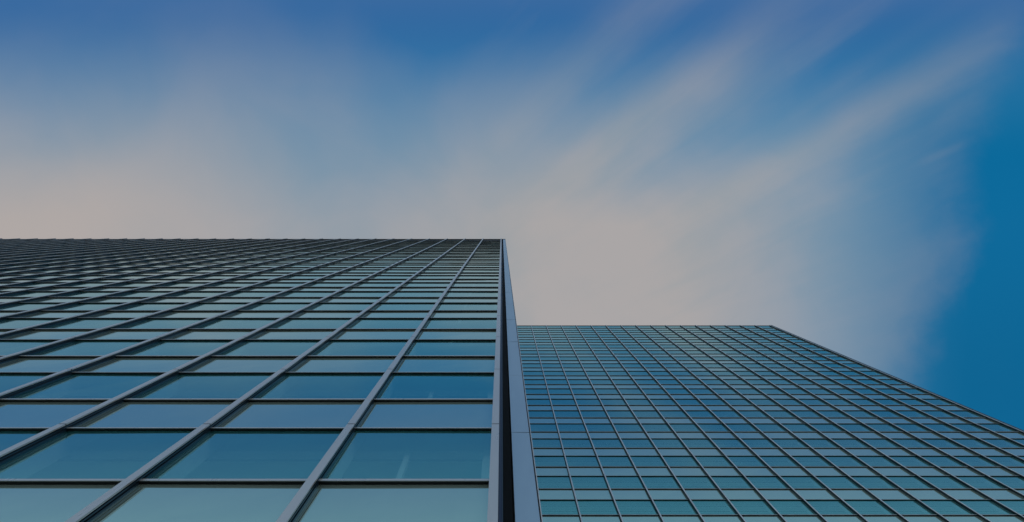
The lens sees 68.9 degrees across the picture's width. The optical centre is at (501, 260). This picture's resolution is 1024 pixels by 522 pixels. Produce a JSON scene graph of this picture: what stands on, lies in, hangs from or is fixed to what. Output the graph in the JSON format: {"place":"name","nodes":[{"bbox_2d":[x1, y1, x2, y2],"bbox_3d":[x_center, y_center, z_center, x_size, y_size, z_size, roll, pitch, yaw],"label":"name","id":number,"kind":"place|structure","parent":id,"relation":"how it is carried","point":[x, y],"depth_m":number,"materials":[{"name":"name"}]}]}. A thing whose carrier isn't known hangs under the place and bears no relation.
{"place":"outdoors","nodes":[
{"label":"outdoors","id":0,"kind":"place"},
{"bbox_2d":[0,238,542,521],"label":"glass tower","id":1,"kind":"structure","parent":0,"point":[260,380],"depth_m":13.55,"materials":[{"name":"glass"}]},
{"bbox_2d":[0,431,41,450],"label":"window pane","id":2,"kind":"structure","parent":1,"relation":"in","point":[8,439],"depth_m":10.28,"materials":[{"name":"blue glass"}]},
{"bbox_2d":[0,374,50,392],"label":"window pane","id":3,"kind":"structure","parent":1,"relation":"in","point":[7,381],"depth_m":13.84,"materials":[{"name":"blue glass"}]},
{"bbox_2d":[0,341,53,354],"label":"window pane","id":4,"kind":"structure","parent":1,"relation":"in","point":[6,347],"depth_m":17.38,"materials":[{"name":"blue glass"}]},
{"bbox_2d":[0,319,56,327],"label":"window pane","id":5,"kind":"structure","parent":1,"relation":"in","point":[7,323],"depth_m":20.99,"materials":[{"name":"blue glass"}]},
{"bbox_2d":[0,292,59,296],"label":"window pane","id":6,"kind":"structure","parent":1,"relation":"in","point":[27,294],"depth_m":28.13,"materials":[{"name":"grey glass"}]},
{"bbox_2d":[0,303,60,309],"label":"window pane","id":7,"kind":"structure","parent":1,"relation":"in","point":[21,306],"depth_m":24.55,"materials":[{"name":"blue glass"}]},
{"bbox_2d":[56,292,113,296],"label":"window pane","id":8,"kind":"structure","parent":1,"relation":"in","point":[79,294],"depth_m":28.13,"materials":[{"name":"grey glass"}]},
{"bbox_2d":[11,374,161,397],"bbox_3d":[-7.249,2.244,13.262,1.955,2.076,0.027,0,-86,0],"label":"window pane","id":9,"kind":"structure","parent":1,"relation":"in","point":[73,385],"depth_m":13.29,"materials":[{"name":"blue glass"}]},
{"bbox_2d":[31,341,142,354],"bbox_3d":[-9.294,2.003,16.954,1.955,2.075,0.026,0,-86,0],"label":"window pane","id":10,"kind":"structure","parent":1,"relation":"in","point":[76,347],"depth_m":16.99,"materials":[{"name":"blue glass"}]},
{"bbox_2d":[44,319,130,327],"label":"window pane","id":11,"kind":"structure","parent":1,"relation":"in","point":[78,323],"depth_m":20.80,"materials":[{"name":"blue glass"}]},
{"bbox_2d":[52,303,123,309],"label":"window pane","id":12,"kind":"structure","parent":1,"relation":"in","point":[81,306],"depth_m":24.55,"materials":[{"name":"blue glass"}]},
{"bbox_2d":[0,431,191,478],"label":"window pane","id":13,"kind":"structure","parent":1,"relation":"in","point":[70,454],"depth_m":9.52,"materials":[{"name":"blue glass"}]},
{"bbox_2d":[112,292,168,296],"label":"window pane","id":14,"kind":"structure","parent":1,"relation":"in","point":[132,294],"depth_m":28.14,"materials":[{"name":"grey glass"}]},
{"bbox_2d":[116,303,185,309],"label":"window pane","id":15,"kind":"structure","parent":1,"relation":"in","point":[142,306],"depth_m":24.54,"materials":[{"name":"blue glass"}]},
{"bbox_2d":[121,319,203,327],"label":"window pane","id":16,"kind":"structure","parent":1,"relation":"in","point":[149,323],"depth_m":20.80,"materials":[{"name":"blue glass"}]},
{"bbox_2d":[125,341,230,354],"bbox_3d":[-7.249,2.004,16.955,1.955,2.075,0.025,0,-86,0],"label":"window pane","id":17,"kind":"structure","parent":1,"relation":"in","point":[161,347],"depth_m":16.99,"materials":[{"name":"blue glass"}]},
{"bbox_2d":[167,292,223,296],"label":"window pane","id":18,"kind":"structure","parent":1,"relation":"in","point":[185,294],"depth_m":28.14,"materials":[{"name":"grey glass"}]},
{"bbox_2d":[133,374,272,397],"bbox_3d":[-5.204,2.245,13.262,1.955,2.076,0.027,0,-86,0],"label":"window pane","id":19,"kind":"structure","parent":1,"relation":"in","point":[181,385],"depth_m":13.28,"materials":[{"name":"blue glass"}]},
{"bbox_2d":[180,303,247,309],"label":"window pane","id":20,"kind":"structure","parent":1,"relation":"in","point":[201,306],"depth_m":24.54,"materials":[{"name":"blue glass"}]},
{"bbox_2d":[196,319,276,327],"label":"window pane","id":21,"kind":"structure","parent":1,"relation":"in","point":[219,323],"depth_m":20.80,"materials":[{"name":"blue glass"}]},
{"bbox_2d":[148,431,341,478],"bbox_3d":[-3.159,2.488,9.570,1.955,2.076,0.023,0,-86,0],"label":"window pane","id":22,"kind":"structure","parent":1,"relation":"in","point":[218,454],"depth_m":9.48,"materials":[{"name":"blue glass"}]},
{"bbox_2d":[223,292,278,296],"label":"window pane","id":23,"kind":"structure","parent":1,"relation":"in","point":[238,294],"depth_m":28.12,"materials":[{"name":"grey glass"}]},
{"bbox_2d":[218,341,318,354],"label":"window pane","id":24,"kind":"structure","parent":1,"relation":"in","point":[246,347],"depth_m":16.98,"materials":[{"name":"blue glass"}]},
{"bbox_2d":[244,303,310,309],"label":"window pane","id":25,"kind":"structure","parent":1,"relation":"in","point":[262,306],"depth_m":24.54,"materials":[{"name":"blue glass"}]},
{"bbox_2d":[279,292,333,296],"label":"window pane","id":26,"kind":"structure","parent":1,"relation":"in","point":[291,294],"depth_m":28.14,"materials":[{"name":"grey glass"}]},
{"bbox_2d":[272,319,349,327],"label":"window pane","id":27,"kind":"structure","parent":1,"relation":"in","point":[290,323],"depth_m":20.78,"materials":[{"name":"blue glass"}]},
{"bbox_2d":[255,374,382,397],"bbox_3d":[-3.159,2.245,13.262,1.955,2.076,0.026,0,-86,0],"label":"window pane","id":28,"kind":"structure","parent":1,"relation":"in","point":[290,385],"depth_m":13.28,"materials":[{"name":"blue glass"}]},
{"bbox_2d":[308,303,372,309],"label":"window pane","id":29,"kind":"structure","parent":1,"relation":"in","point":[322,306],"depth_m":24.54,"materials":[{"name":"blue glass"}]},
{"bbox_2d":[312,341,406,354],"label":"window pane","id":30,"kind":"structure","parent":1,"relation":"in","point":[332,347],"depth_m":16.98,"materials":[{"name":"blue glass"}]},
{"bbox_2d":[334,292,387,296],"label":"window pane","id":31,"kind":"structure","parent":1,"relation":"in","point":[344,294],"depth_m":28.14,"materials":[{"name":"blue glass"}]},
{"bbox_2d":[348,319,423,327],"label":"window pane","id":32,"kind":"structure","parent":1,"relation":"in","point":[361,323],"depth_m":20.80,"materials":[{"name":"blue glass"}]},
{"bbox_2d":[372,303,434,309],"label":"window pane","id":33,"kind":"structure","parent":1,"relation":"in","point":[382,306],"depth_m":24.55,"materials":[{"name":"blue glass"}]},
{"bbox_2d":[323,431,490,478],"bbox_3d":[-1.113,2.485,9.570,1.955,2.076,0.027,0,-86,0],"label":"window pane","id":34,"kind":"structure","parent":1,"relation":"in","point":[367,454],"depth_m":9.48,"materials":[{"name":"blue glass"}]},
{"bbox_2d":[390,292,442,296],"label":"window pane","id":35,"kind":"structure","parent":1,"relation":"in","point":[397,294],"depth_m":28.12,"materials":[{"name":"blue glass"}]},
{"bbox_2d":[403,283,449,286],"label":"window pane","id":36,"kind":"structure","parent":1,"relation":"in","point":[408,284],"depth_m":31.60,"materials":[{"name":"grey glass"}]},
{"bbox_2d":[377,374,493,397],"bbox_3d":[-1.113,2.244,13.262,1.955,2.076,0.027,0,-86,0],"label":"window pane","id":37,"kind":"structure","parent":1,"relation":"in","point":[399,385],"depth_m":13.28,"materials":[{"name":"blue glass"}]},
{"bbox_2d":[406,341,495,354],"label":"window pane","id":38,"kind":"structure","parent":1,"relation":"in","point":[419,347],"depth_m":17.00,"materials":[{"name":"blue glass"}]},
{"bbox_2d":[425,319,496,327],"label":"window pane","id":39,"kind":"structure","parent":1,"relation":"in","point":[433,323],"depth_m":20.79,"materials":[{"name":"blue glass"}]},
{"bbox_2d":[437,304,496,309],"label":"window pane","id":40,"kind":"structure","parent":1,"relation":"in","point":[442,306],"depth_m":24.32,"materials":[{"name":"blue glass"}]},
{"bbox_2d":[445,292,497,296],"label":"window pane","id":41,"kind":"structure","parent":1,"relation":"in","point":[450,294],"depth_m":28.14,"materials":[{"name":"blue glass"}]},
{"bbox_2d":[452,283,497,286],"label":"window pane","id":42,"kind":"structure","parent":1,"relation":"in","point":[455,284],"depth_m":31.61,"materials":[{"name":"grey glass"}]},
{"bbox_2d":[0,0,1023,429],"label":"sky","id":43,"kind":"structure","parent":0,"point":[844,177],"materials":[{"name":"blue"}]},
{"bbox_2d":[517,325,1023,521],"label":"glass tower","id":44,"kind":"structure","parent":0,"point":[700,423],"depth_m":52.85,"materials":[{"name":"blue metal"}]},
{"bbox_2d":[530,424,556,430],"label":"window pane","id":45,"kind":"structure","parent":44,"relation":"in","point":[534,427],"depth_m":54.82,"materials":[{"name":"blue glass"}]},
{"bbox_2d":[532,439,560,446],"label":"window pane","id":46,"kind":"structure","parent":44,"relation":"in","point":[536,442],"depth_m":51.14,"materials":[{"name":"blue glass"}]},
{"bbox_2d":[534,456,565,465],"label":"window pane","id":47,"kind":"structure","parent":44,"relation":"in","point":[539,460],"depth_m":47.35,"materials":[{"name":"blue glass"}]},
{"bbox_2d":[537,477,571,487],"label":"window pane","id":48,"kind":"structure","parent":44,"relation":"in","point":[543,482],"depth_m":43.67,"materials":[{"name":"blue glass"}]},
{"bbox_2d":[540,500,577,511],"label":"window pane","id":49,"kind":"structure","parent":44,"relation":"in","point":[546,505],"depth_m":40.25,"materials":[{"name":"blue glass"}]},
{"bbox_2d":[557,424,585,430],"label":"window pane","id":50,"kind":"structure","parent":44,"relation":"in","point":[562,427],"depth_m":54.81,"materials":[{"name":"blue glass"}]},
{"bbox_2d":[561,439,591,446],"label":"window pane","id":51,"kind":"structure","parent":44,"relation":"in","point":[566,442],"depth_m":51.04,"materials":[{"name":"blue glass"}]},
{"bbox_2d":[566,456,598,465],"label":"window pane","id":52,"kind":"structure","parent":44,"relation":"in","point":[571,460],"depth_m":47.35,"materials":[{"name":"blue glass"}]},
{"bbox_2d":[571,477,607,487],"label":"window pane","id":53,"kind":"structure","parent":44,"relation":"in","point":[578,482],"depth_m":43.67,"materials":[{"name":"blue glass"}]},
{"bbox_2d":[577,500,617,513],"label":"window pane","id":54,"kind":"structure","parent":44,"relation":"in","point":[589,506],"depth_m":40.11,"materials":[{"name":"teal glass"}]},
{"bbox_2d":[585,424,613,430],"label":"window pane","id":55,"kind":"structure","parent":44,"relation":"in","point":[590,427],"depth_m":54.82,"materials":[{"name":"blue glass"}]},
{"bbox_2d":[591,439,622,446],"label":"window pane","id":56,"kind":"structure","parent":44,"relation":"in","point":[596,442],"depth_m":51.04,"materials":[{"name":"blue glass"}]},
{"bbox_2d":[598,456,632,465],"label":"window pane","id":57,"kind":"structure","parent":44,"relation":"in","point":[604,460],"depth_m":47.35,"materials":[{"name":"blue glass"}]},
{"bbox_2d":[606,477,643,487],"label":"window pane","id":58,"kind":"structure","parent":44,"relation":"in","point":[614,482],"depth_m":43.67,"materials":[{"name":"blue glass"}]},
{"bbox_2d":[613,424,642,430],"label":"window pane","id":59,"kind":"structure","parent":44,"relation":"in","point":[619,427],"depth_m":54.84,"materials":[{"name":"blue glass"}]},
{"bbox_2d":[615,500,656,513],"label":"window pane","id":60,"kind":"structure","parent":44,"relation":"in","point":[624,506],"depth_m":39.98,"materials":[{"name":"teal glass"}]},
{"bbox_2d":[621,439,652,446],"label":"window pane","id":61,"kind":"structure","parent":44,"relation":"in","point":[627,442],"depth_m":51.14,"materials":[{"name":"blue glass"}]},
{"bbox_2d":[630,456,665,465],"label":"window pane","id":62,"kind":"structure","parent":44,"relation":"in","point":[637,460],"depth_m":47.35,"materials":[{"name":"blue glass"}]},
{"bbox_2d":[642,424,671,430],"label":"window pane","id":63,"kind":"structure","parent":44,"relation":"in","point":[648,427],"depth_m":54.82,"materials":[{"name":"blue glass"}]},
{"bbox_2d":[641,477,679,487],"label":"window pane","id":64,"kind":"structure","parent":44,"relation":"in","point":[650,482],"depth_m":43.68,"materials":[{"name":"blue glass"}]},
{"bbox_2d":[651,439,683,446],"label":"window pane","id":65,"kind":"structure","parent":44,"relation":"in","point":[658,442],"depth_m":51.04,"materials":[{"name":"blue glass"}]},
{"bbox_2d":[653,500,696,513],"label":"window pane","id":66,"kind":"structure","parent":44,"relation":"in","point":[664,506],"depth_m":39.97,"materials":[{"name":"teal glass"}]},
{"bbox_2d":[663,456,698,465],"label":"window pane","id":67,"kind":"structure","parent":44,"relation":"in","point":[671,460],"depth_m":47.35,"materials":[{"name":"blue glass"}]},
{"bbox_2d":[670,424,699,430],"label":"window pane","id":68,"kind":"structure","parent":44,"relation":"in","point":[677,427],"depth_m":54.82,"materials":[{"name":"blue glass"}]},
{"bbox_2d":[676,477,715,487],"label":"window pane","id":69,"kind":"structure","parent":44,"relation":"in","point":[686,482],"depth_m":43.68,"materials":[{"name":"blue glass"}]},
{"bbox_2d":[682,439,714,446],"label":"window pane","id":70,"kind":"structure","parent":44,"relation":"in","point":[688,442],"depth_m":51.04,"materials":[{"name":"blue glass"}]},
{"bbox_2d":[695,456,731,465],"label":"window pane","id":71,"kind":"structure","parent":44,"relation":"in","point":[704,460],"depth_m":47.35,"materials":[{"name":"blue glass"}]},
{"bbox_2d":[698,424,728,430],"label":"window pane","id":72,"kind":"structure","parent":44,"relation":"in","point":[705,427],"depth_m":54.84,"materials":[{"name":"blue glass"}]},
{"bbox_2d":[692,500,735,513],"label":"window pane","id":73,"kind":"structure","parent":44,"relation":"in","point":[703,506],"depth_m":39.97,"materials":[{"name":"teal glass"}]},
{"bbox_2d":[712,439,745,446],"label":"window pane","id":74,"kind":"structure","parent":44,"relation":"in","point":[719,442],"depth_m":51.04,"materials":[{"name":"blue glass"}]},
{"bbox_2d":[712,477,751,487],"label":"window pane","id":75,"kind":"structure","parent":44,"relation":"in","point":[723,482],"depth_m":43.67,"materials":[{"name":"blue glass"}]},
{"bbox_2d":[726,424,757,430],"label":"window pane","id":76,"kind":"structure","parent":44,"relation":"in","point":[734,427],"depth_m":54.82,"materials":[{"name":"blue glass"}]},
{"bbox_2d":[727,456,764,465],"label":"window pane","id":77,"kind":"structure","parent":44,"relation":"in","point":[737,460],"depth_m":47.43,"materials":[{"name":"blue glass"}]},
{"bbox_2d":[730,500,775,513],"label":"window pane","id":78,"kind":"structure","parent":44,"relation":"in","point":[743,506],"depth_m":39.97,"materials":[{"name":"teal glass"}]},
{"bbox_2d":[742,439,775,446],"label":"window pane","id":79,"kind":"structure","parent":44,"relation":"in","point":[750,442],"depth_m":51.04,"materials":[{"name":"blue glass"}]},
{"bbox_2d":[747,477,787,487],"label":"window pane","id":80,"kind":"structure","parent":44,"relation":"in","point":[759,482],"depth_m":43.67,"materials":[{"name":"blue glass"}]},
{"bbox_2d":[754,424,785,430],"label":"window pane","id":81,"kind":"structure","parent":44,"relation":"in","point":[763,427],"depth_m":54.82,"materials":[{"name":"blue glass"}]},
{"bbox_2d":[760,456,798,465],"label":"window pane","id":82,"kind":"structure","parent":44,"relation":"in","point":[770,460],"depth_m":47.35,"materials":[{"name":"blue glass"}]},
{"bbox_2d":[772,439,806,446],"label":"window pane","id":83,"kind":"structure","parent":44,"relation":"in","point":[781,442],"depth_m":51.04,"materials":[{"name":"blue glass"}]},
{"bbox_2d":[768,500,814,513],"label":"window pane","id":84,"kind":"structure","parent":44,"relation":"in","point":[782,506],"depth_m":39.98,"materials":[{"name":"teal glass"}]},
{"bbox_2d":[782,477,823,487],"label":"window pane","id":85,"kind":"structure","parent":44,"relation":"in","point":[795,482],"depth_m":43.67,"materials":[{"name":"blue glass"}]},
{"bbox_2d":[792,456,831,465],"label":"window pane","id":86,"kind":"structure","parent":44,"relation":"in","point":[803,460],"depth_m":47.35,"materials":[{"name":"blue glass"}]},
{"bbox_2d":[802,439,837,446],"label":"window pane","id":87,"kind":"structure","parent":44,"relation":"in","point":[812,442],"depth_m":51.04,"materials":[{"name":"blue glass"}]},
{"bbox_2d":[806,500,854,513],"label":"window pane","id":88,"kind":"structure","parent":44,"relation":"in","point":[822,506],"depth_m":39.97,"materials":[{"name":"blue glass"}]},
{"bbox_2d":[817,477,859,487],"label":"window pane","id":89,"kind":"structure","parent":44,"relation":"in","point":[832,482],"depth_m":43.67,"materials":[{"name":"blue glass"}]},
{"bbox_2d":[824,456,864,465],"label":"window pane","id":90,"kind":"structure","parent":44,"relation":"in","point":[837,460],"depth_m":47.34,"materials":[{"name":"blue glass"}]},
{"bbox_2d":[832,439,867,446],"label":"window pane","id":91,"kind":"structure","parent":44,"relation":"in","point":[843,442],"depth_m":51.14,"materials":[{"name":"blue glass"}]},
{"bbox_2d":[844,500,893,513],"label":"window pane","id":92,"kind":"structure","parent":44,"relation":"in","point":[861,506],"depth_m":39.98,"materials":[{"name":"blue glass"}]},
{"bbox_2d":[852,477,895,487],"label":"window pane","id":93,"kind":"structure","parent":44,"relation":"in","point":[868,482],"depth_m":43.67,"materials":[{"name":"blue glass"}]},
{"bbox_2d":[857,456,897,465],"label":"window pane","id":94,"kind":"structure","parent":44,"relation":"in","point":[870,460],"depth_m":47.35,"materials":[{"name":"blue glass"}]},
{"bbox_2d":[862,439,898,446],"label":"window pane","id":95,"kind":"structure","parent":44,"relation":"in","point":[873,442],"depth_m":51.04,"materials":[{"name":"blue glass"}]},
{"bbox_2d":[882,500,933,513],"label":"window pane","id":96,"kind":"structure","parent":44,"relation":"in","point":[901,506],"depth_m":39.97,"materials":[{"name":"blue glass"}]},
{"bbox_2d":[887,477,932,487],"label":"window pane","id":97,"kind":"structure","parent":44,"relation":"in","point":[904,482],"depth_m":43.67,"materials":[{"name":"blue glass"}]},
{"bbox_2d":[889,456,930,465],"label":"window pane","id":98,"kind":"structure","parent":44,"relation":"in","point":[904,460],"depth_m":47.35,"materials":[{"name":"blue glass"}]},
{"bbox_2d":[892,439,929,446],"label":"window pane","id":99,"kind":"structure","parent":44,"relation":"in","point":[904,442],"depth_m":51.04,"materials":[{"name":"blue glass"}]},
{"bbox_2d":[922,439,959,446],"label":"window pane","id":100,"kind":"structure","parent":44,"relation":"in","point":[935,442],"depth_m":51.04,"materials":[{"name":"blue glass"}]},
{"bbox_2d":[921,456,964,465],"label":"window pane","id":101,"kind":"structure","parent":44,"relation":"in","point":[937,460],"depth_m":47.35,"materials":[{"name":"blue glass"}]},
{"bbox_2d":[922,477,968,487],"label":"window pane","id":102,"kind":"structure","parent":44,"relation":"in","point":[940,482],"depth_m":43.67,"materials":[{"name":"blue glass"}]},
{"bbox_2d":[920,500,972,513],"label":"window pane","id":103,"kind":"structure","parent":44,"relation":"in","point":[940,506],"depth_m":39.97,"materials":[{"name":"blue glass"}]},
{"bbox_2d":[952,439,990,446],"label":"window pane","id":104,"kind":"structure","parent":44,"relation":"in","point":[966,442],"depth_m":51.14,"materials":[{"name":"blue glass"}]},
{"bbox_2d":[953,456,997,465],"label":"window pane","id":105,"kind":"structure","parent":44,"relation":"in","point":[970,460],"depth_m":47.35,"materials":[{"name":"blue glass"}]},
{"bbox_2d":[957,477,1004,487],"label":"window pane","id":106,"kind":"structure","parent":44,"relation":"in","point":[977,482],"depth_m":43.67,"materials":[{"name":"blue glass"}]},
{"bbox_2d":[959,500,1012,513],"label":"window pane","id":107,"kind":"structure","parent":44,"relation":"in","point":[980,506],"depth_m":39.97,"materials":[{"name":"blue glass"}]},
{"bbox_2d":[982,439,1021,446],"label":"window pane","id":108,"kind":"structure","parent":44,"relation":"in","point":[997,442],"depth_m":51.03,"materials":[{"name":"blue glass"}]},
{"bbox_2d":[986,456,1023,465],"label":"window pane","id":109,"kind":"structure","parent":44,"relation":"in","point":[1004,460],"depth_m":47.54,"materials":[{"name":"blue glass"}]},
{"bbox_2d":[992,477,1023,487],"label":"window pane","id":110,"kind":"structure","parent":44,"relation":"in","point":[1013,482],"depth_m":43.84,"materials":[{"name":"blue glass"}]},
{"bbox_2d":[997,500,1023,513],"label":"window pane","id":111,"kind":"structure","parent":44,"relation":"in","point":[1016,505],"depth_m":40.38,"materials":[{"name":"blue glass"}]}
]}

